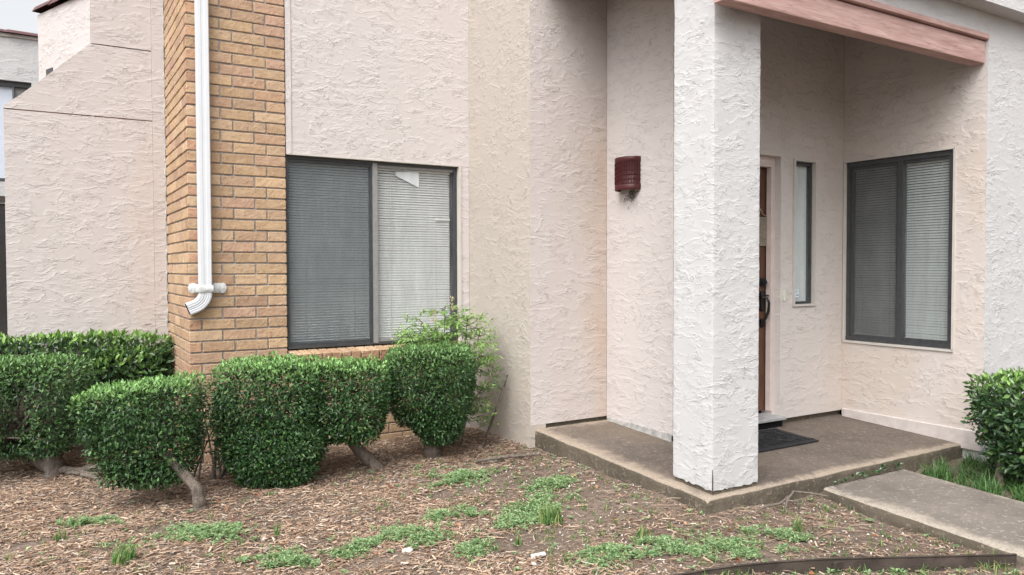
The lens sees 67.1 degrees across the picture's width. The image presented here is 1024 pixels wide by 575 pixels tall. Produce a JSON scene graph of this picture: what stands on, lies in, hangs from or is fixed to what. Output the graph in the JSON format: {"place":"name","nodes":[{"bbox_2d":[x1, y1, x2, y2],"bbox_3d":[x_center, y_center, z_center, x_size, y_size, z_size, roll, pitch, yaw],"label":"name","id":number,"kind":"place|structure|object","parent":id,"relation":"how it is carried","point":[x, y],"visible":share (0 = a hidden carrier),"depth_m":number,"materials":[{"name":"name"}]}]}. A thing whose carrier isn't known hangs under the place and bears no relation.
{"place":"outdoors","nodes":[
{"label":"outdoors","id":0,"kind":"place"},
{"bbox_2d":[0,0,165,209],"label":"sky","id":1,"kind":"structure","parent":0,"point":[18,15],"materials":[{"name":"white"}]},
{"bbox_2d":[0,435,1016,574],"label":"dry straw","id":2,"kind":"object","parent":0,"point":[730,524],"visible":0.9,"depth_m":4.20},
{"bbox_2d":[0,430,1020,574],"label":"leaf litter","id":3,"kind":"object","parent":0,"point":[453,521],"visible":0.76,"depth_m":4.24,"materials":[{"name":"brown plant"}]},
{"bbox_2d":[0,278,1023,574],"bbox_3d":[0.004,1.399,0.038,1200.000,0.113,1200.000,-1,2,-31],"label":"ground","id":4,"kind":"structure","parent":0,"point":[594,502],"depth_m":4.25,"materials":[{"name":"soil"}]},
{"bbox_2d":[0,29,38,327],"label":"neighbor house","id":5,"kind":"structure","parent":4,"relation":"on","point":[19,68],"depth_m":8.05,"materials":[{"name":"white paint"}]},
{"bbox_2d":[0,80,30,181],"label":"window","id":6,"kind":"structure","parent":5,"relation":"in","point":[9,90],"depth_m":8.06,"materials":[{"name":"glass"}]},
{"bbox_2d":[0,352,100,477],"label":"clipped shrub","id":7,"kind":"object","parent":4,"relation":"on","point":[18,437],"visible":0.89,"depth_m":5.15,"materials":[{"name":"green plant"}]},
{"bbox_2d":[52,528,66,541],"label":"grass tuft","id":8,"kind":"object","parent":4,"relation":"on","point":[58,537],"visible":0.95,"depth_m":3.94,"materials":[{"name":"green plant"}]},
{"bbox_2d":[48,513,122,529],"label":"weed patch","id":9,"kind":"object","parent":4,"relation":"on","point":[84,520],"visible":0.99,"depth_m":4.20,"materials":[{"name":"green plant"}]},
{"bbox_2d":[3,0,169,446],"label":"buttress wall","id":10,"kind":"structure","parent":4,"relation":"on","point":[85,177],"depth_m":6.11,"materials":[{"name":"paint"}]},
{"bbox_2d":[0,196,7,413],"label":"side gate","id":11,"kind":"structure","parent":10,"relation":"attached to","point":[3,306],"depth_m":5.91,"materials":[{"name":"metal"}]},
{"bbox_2d":[0,328,175,445],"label":"leafy shrub","id":12,"kind":"object","parent":4,"relation":"on","point":[118,360],"visible":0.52,"depth_m":5.84,"materials":[{"name":"green plant"}]},
{"bbox_2d":[58,464,121,483],"bbox_3d":[-2.747,1.231,5.186,0.653,0.114,0.230,1,2,28],"label":"surface root","id":13,"kind":"object","parent":4,"relation":"on","point":[83,471],"visible":0.38,"depth_m":5.20,"materials":[{"name":"brown plant"}]},
{"bbox_2d":[108,541,139,566],"bbox_3d":[-1.819,1.243,3.624,0.159,0.107,0.171,-1,2,-31],"label":"grass tuft","id":14,"kind":"object","parent":4,"relation":"on","point":[125,555],"visible":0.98,"depth_m":3.62,"materials":[{"name":"green plant"}]},
{"bbox_2d":[65,370,211,512],"bbox_3d":[-2.176,0.919,4.597,0.783,0.834,0.586,0,2,-11],"label":"clipped shrub","id":15,"kind":"object","parent":4,"relation":"on","point":[139,461],"visible":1,"depth_m":4.45,"materials":[{"name":"green plant"}]},
{"bbox_2d":[102,520,259,548],"bbox_3d":[-1.699,1.268,4.042,0.770,0.077,0.428,0,2,-9],"label":"weed patch","id":16,"kind":"object","parent":4,"relation":"on","point":[192,529],"visible":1,"depth_m":4.00,"materials":[{"name":"green plant"}]},
{"bbox_2d":[193,367,247,480],"bbox_3d":[-1.941,0.920,5.160,0.453,0.759,0.559,-1,2,-31],"label":"leggy shrub","id":17,"kind":"object","parent":4,"relation":"on","point":[213,471],"visible":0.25,"depth_m":5.12,"materials":[{"name":"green plant"}]},
{"bbox_2d":[273,523,283,537],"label":"grass tuft","id":18,"kind":"object","parent":4,"relation":"on","point":[276,532],"visible":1,"depth_m":4.03,"materials":[{"name":"green plant"}]},
{"bbox_2d":[206,351,393,489],"bbox_3d":[-1.375,0.874,5.103,1.191,0.890,0.723,0,2,-11],"label":"clipped shrub","id":19,"kind":"object","parent":4,"relation":"on","point":[278,450],"visible":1,"depth_m":4.93,"materials":[{"name":"green plant"}]},
{"bbox_2d":[236,544,372,569],"bbox_3d":[-0.993,1.275,3.693,0.633,0.079,0.308,0,2,-5],"label":"weed patch","id":20,"kind":"object","parent":4,"relation":"on","point":[291,558],"visible":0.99,"depth_m":3.65,"materials":[{"name":"green plant"}]},
{"bbox_2d":[316,536,380,557],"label":"weed patch","id":21,"kind":"object","parent":4,"relation":"on","point":[354,546],"visible":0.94,"depth_m":3.82,"materials":[{"name":"green plant"}]},
{"bbox_2d":[359,518,456,548],"bbox_3d":[-0.540,1.267,4.009,0.521,0.070,0.418,0,2,5],"label":"weed patch","id":22,"kind":"object","parent":4,"relation":"on","point":[426,533],"visible":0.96,"depth_m":3.97,"materials":[{"name":"green plant"}]},
{"bbox_2d":[402,547,413,553],"bbox_3d":[-0.517,1.297,3.803,0.070,0.029,0.041,-2,2,-42],"label":"stone","id":23,"kind":"object","parent":4,"relation":"on","point":[409,549],"visible":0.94,"depth_m":3.79,"materials":[{"name":"white stone"}]},
{"bbox_2d":[383,338,479,459],"bbox_3d":[-0.592,0.839,5.630,0.697,0.913,0.690,0,2,-7],"label":"clipped shrub","id":24,"kind":"object","parent":4,"relation":"on","point":[442,419],"visible":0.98,"depth_m":5.43,"materials":[{"name":"green plant"}]},
{"bbox_2d":[384,296,502,448],"bbox_3d":[-0.520,0.666,5.920,0.949,1.203,0.578,0,2,-12],"label":"bamboo shrub","id":25,"kind":"object","parent":4,"relation":"on","point":[434,335],"visible":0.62,"depth_m":5.89,"materials":[{"name":"green plant"}]},
{"bbox_2d":[419,503,488,523],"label":"weed patch","id":26,"kind":"object","parent":4,"relation":"on","point":[436,516],"visible":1,"depth_m":4.36,"materials":[{"name":"green plant"}]},
{"bbox_2d":[415,465,507,489],"bbox_3d":[-0.323,1.235,5.101,0.660,0.076,0.460,0,2,-8],"label":"weed patch","id":27,"kind":"object","parent":4,"relation":"on","point":[452,477],"visible":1,"depth_m":5.05,"materials":[{"name":"green plant"}]},
{"bbox_2d":[451,536,497,560],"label":"weed patch","id":28,"kind":"object","parent":4,"relation":"on","point":[472,548],"visible":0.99,"depth_m":3.79,"materials":[{"name":"green plant"}]},
{"bbox_2d":[482,375,507,447],"bbox_3d":[-0.131,0.965,5.951,0.262,0.566,0.028,-1,2,-38],"label":"bare stem","id":29,"kind":"object","parent":4,"relation":"on","point":[492,418],"visible":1,"depth_m":5.93,"materials":[{"name":"brown plant"}]},
{"bbox_2d":[477,453,540,462],"bbox_3d":[-0.020,1.221,5.526,0.465,0.053,0.039,0,2,-9],"label":"surface root","id":30,"kind":"object","parent":4,"relation":"on","point":[503,457],"visible":1,"depth_m":5.51,"materials":[{"name":"brown plant"}]},
{"bbox_2d":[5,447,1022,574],"bbox_3d":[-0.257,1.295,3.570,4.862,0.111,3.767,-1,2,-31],"label":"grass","id":31,"kind":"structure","parent":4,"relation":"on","point":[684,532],"depth_m":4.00,"materials":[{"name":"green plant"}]},
{"bbox_2d":[485,506,545,529],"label":"weed patch","id":32,"kind":"object","parent":4,"relation":"on","point":[517,520],"visible":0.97,"depth_m":4.25,"materials":[{"name":"green plant"}]},
{"bbox_2d":[513,535,521,545],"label":"grass tuft","id":33,"kind":"object","parent":4,"relation":"on","point":[517,541],"visible":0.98,"depth_m":3.88,"materials":[{"name":"green plant"}]},
{"bbox_2d":[26,443,1020,574],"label":"weed seedlings","id":34,"kind":"object","parent":4,"relation":"on","point":[680,559],"visible":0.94,"depth_m":4.08,"materials":[{"name":"green plant"}]},
{"bbox_2d":[531,552,545,558],"bbox_3d":[0.128,1.291,3.722,0.076,0.014,0.026,-1,2,-31],"label":"broken slate","id":35,"kind":"object","parent":4,"relation":"on","point":[533,556],"visible":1,"depth_m":3.71,"materials":[{"name":"white stone"}]},
{"bbox_2d":[500,490,580,516],"bbox_3d":[0.201,1.263,4.512,0.510,0.076,0.417,-1,2,-31],"label":"weed patch","id":36,"kind":"object","parent":4,"relation":"on","point":[533,501],"visible":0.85,"depth_m":4.51,"materials":[{"name":"green plant"}]},
{"bbox_2d":[519,472,578,495],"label":"weed patch","id":37,"kind":"object","parent":4,"relation":"on","point":[554,482],"visible":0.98,"depth_m":4.86,"materials":[{"name":"green plant"}]},
{"bbox_2d":[537,502,563,526],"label":"grass tuft","id":38,"kind":"object","parent":4,"relation":"on","point":[552,517],"visible":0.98,"depth_m":4.24,"materials":[{"name":"green plant"}]},
{"bbox_2d":[164,0,1023,494],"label":"townhouse","id":39,"kind":"structure","parent":4,"relation":"on","point":[380,168],"depth_m":5.93,"materials":[{"name":"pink paint"}]},
{"bbox_2d":[185,0,226,314],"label":"downspout","id":40,"kind":"object","parent":39,"relation":"attached to","point":[204,288],"visible":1,"depth_m":5.42,"materials":[{"name":"white paint"}]},
{"bbox_2d":[284,153,461,348],"bbox_3d":[-1.126,-0.275,6.297,1.468,1.510,0.264,-1,2,-31],"label":"window","id":41,"kind":"structure","parent":39,"relation":"in","point":[370,243],"depth_m":6.22,"materials":[{"name":"grey glass"}]},
{"bbox_2d":[614,156,640,208],"bbox_3d":[0.858,-0.795,5.874,0.108,0.387,0.249,-1,2,-31],"label":"wall light","id":42,"kind":"object","parent":39,"relation":"attached to","point":[627,169],"visible":1,"depth_m":5.80,"materials":[{"name":"red ceramic"}]},
{"bbox_2d":[758,167,769,410],"bbox_3d":[1.634,0.020,5.917,0.974,1.949,0.121,-1,2,-31],"label":"door","id":43,"kind":"structure","parent":39,"relation":"in","point":[763,315],"depth_m":6.15,"materials":[{"name":"wood"}]},
{"bbox_2d":[759,208,766,245],"bbox_3d":[1.973,-0.480,6.111,0.133,0.301,0.011,-1,2,-31],"label":"door hanger","id":44,"kind":"object","parent":43,"relation":"hanging from","point":[763,231],"depth_m":6.12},
{"bbox_2d":[792,158,817,306],"bbox_3d":[2.351,-0.441,6.267,0.279,1.182,0.086,-1,2,-31],"label":"sidelight window","id":45,"kind":"structure","parent":39,"relation":"in","point":[804,197],"depth_m":6.31,"materials":[{"name":"grey glass"}]},
{"bbox_2d":[842,147,955,351],"bbox_3d":[3.066,-0.290,6.122,0.093,1.519,0.928,-1,2,-31],"label":"window","id":46,"kind":"structure","parent":39,"relation":"in","point":[875,308],"depth_m":6.10,"materials":[{"name":"grey glass"}]},
{"bbox_2d":[564,541,662,568],"bbox_3d":[0.488,1.270,3.694,0.424,0.069,0.404,0,2,22],"label":"weed patch","id":47,"kind":"object","parent":4,"relation":"on","point":[612,549],"visible":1,"depth_m":3.69,"materials":[{"name":"green plant"}]},
{"bbox_2d":[634,522,652,538],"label":"grass tuft","id":48,"kind":"object","parent":4,"relation":"on","point":[641,532],"visible":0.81,"depth_m":3.97,"materials":[{"name":"green plant"}]},
{"bbox_2d":[629,536,698,555],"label":"weed patch","id":49,"kind":"object","parent":4,"relation":"on","point":[677,546],"visible":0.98,"depth_m":3.83,"materials":[{"name":"green plant"}]},
{"bbox_2d":[652,529,768,561],"bbox_3d":[0.996,1.269,3.841,0.575,0.072,0.423,0,2,-8],"label":"weed patch","id":50,"kind":"object","parent":4,"relation":"on","point":[730,545],"visible":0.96,"depth_m":3.80,"materials":[{"name":"green plant"}]},
{"bbox_2d":[535,414,961,514],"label":"porch slab","id":51,"kind":"structure","parent":4,"relation":"on","point":[843,448],"depth_m":5.30,"materials":[{"name":"concrete"}]},
{"bbox_2d":[758,428,818,452],"bbox_3d":[1.766,1.111,5.576,0.870,0.034,0.397,-1,2,-31],"label":"door mat","id":52,"kind":"object","parent":51,"relation":"on","point":[771,439],"depth_m":5.61,"materials":[{"name":"black rubber"}]},
{"bbox_2d":[722,524,814,552],"bbox_3d":[1.358,1.274,3.984,0.414,0.065,0.419,-1,2,-31],"label":"weed patch","id":53,"kind":"object","parent":4,"relation":"on","point":[791,535],"visible":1,"depth_m":3.99,"materials":[{"name":"green plant"}]},
{"bbox_2d":[750,490,827,515],"bbox_3d":[1.605,1.260,4.461,0.626,0.094,0.146,-1,2,-37],"label":"surface root","id":54,"kind":"object","parent":4,"relation":"on","point":[786,499],"visible":0.94,"depth_m":4.50,"materials":[{"name":"brown plant"}]},
{"bbox_2d":[791,513,806,532],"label":"grass tuft","id":55,"kind":"object","parent":4,"relation":"on","point":[799,529],"visible":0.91,"depth_m":4.12,"materials":[{"name":"green plant"}]},
{"bbox_2d":[673,553,1016,574],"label":"steel edging","id":56,"kind":"object","parent":4,"relation":"on","point":[880,563],"visible":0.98,"depth_m":3.59,"materials":[{"name":"brown metal"}]},
{"bbox_2d":[833,461,903,483],"bbox_3d":[2.295,1.187,4.969,0.728,0.074,0.052,-1,2,-31],"label":"creeping plant","id":57,"kind":"object","parent":4,"relation":"on","point":[882,467],"visible":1,"depth_m":4.97,"materials":[{"name":"green plant"}]},
{"bbox_2d":[877,565,976,574],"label":"weed patch","id":58,"kind":"object","parent":4,"relation":"on","point":[900,571],"visible":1,"depth_m":3.56,"materials":[{"name":"green plant"}]},
{"bbox_2d":[960,366,1023,485],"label":"leafy shrub","id":59,"kind":"object","parent":4,"relation":"on","point":[1003,426],"visible":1,"depth_m":4.92,"materials":[{"name":"green plant"}]},
{"bbox_2d":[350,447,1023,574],"bbox_3d":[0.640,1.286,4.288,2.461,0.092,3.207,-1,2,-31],"label":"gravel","id":60,"kind":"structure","parent":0,"point":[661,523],"depth_m":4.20,"materials":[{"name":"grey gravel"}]},
{"bbox_2d":[823,469,1023,565],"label":"path","id":61,"kind":"structure","parent":0,"point":[961,515],"depth_m":4.37,"materials":[{"name":"concrete"}]},
{"bbox_2d":[914,447,1023,501],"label":"grass","id":62,"kind":"structure","parent":0,"point":[982,482],"depth_m":5.13,"materials":[{"name":"green plant"}]}
]}

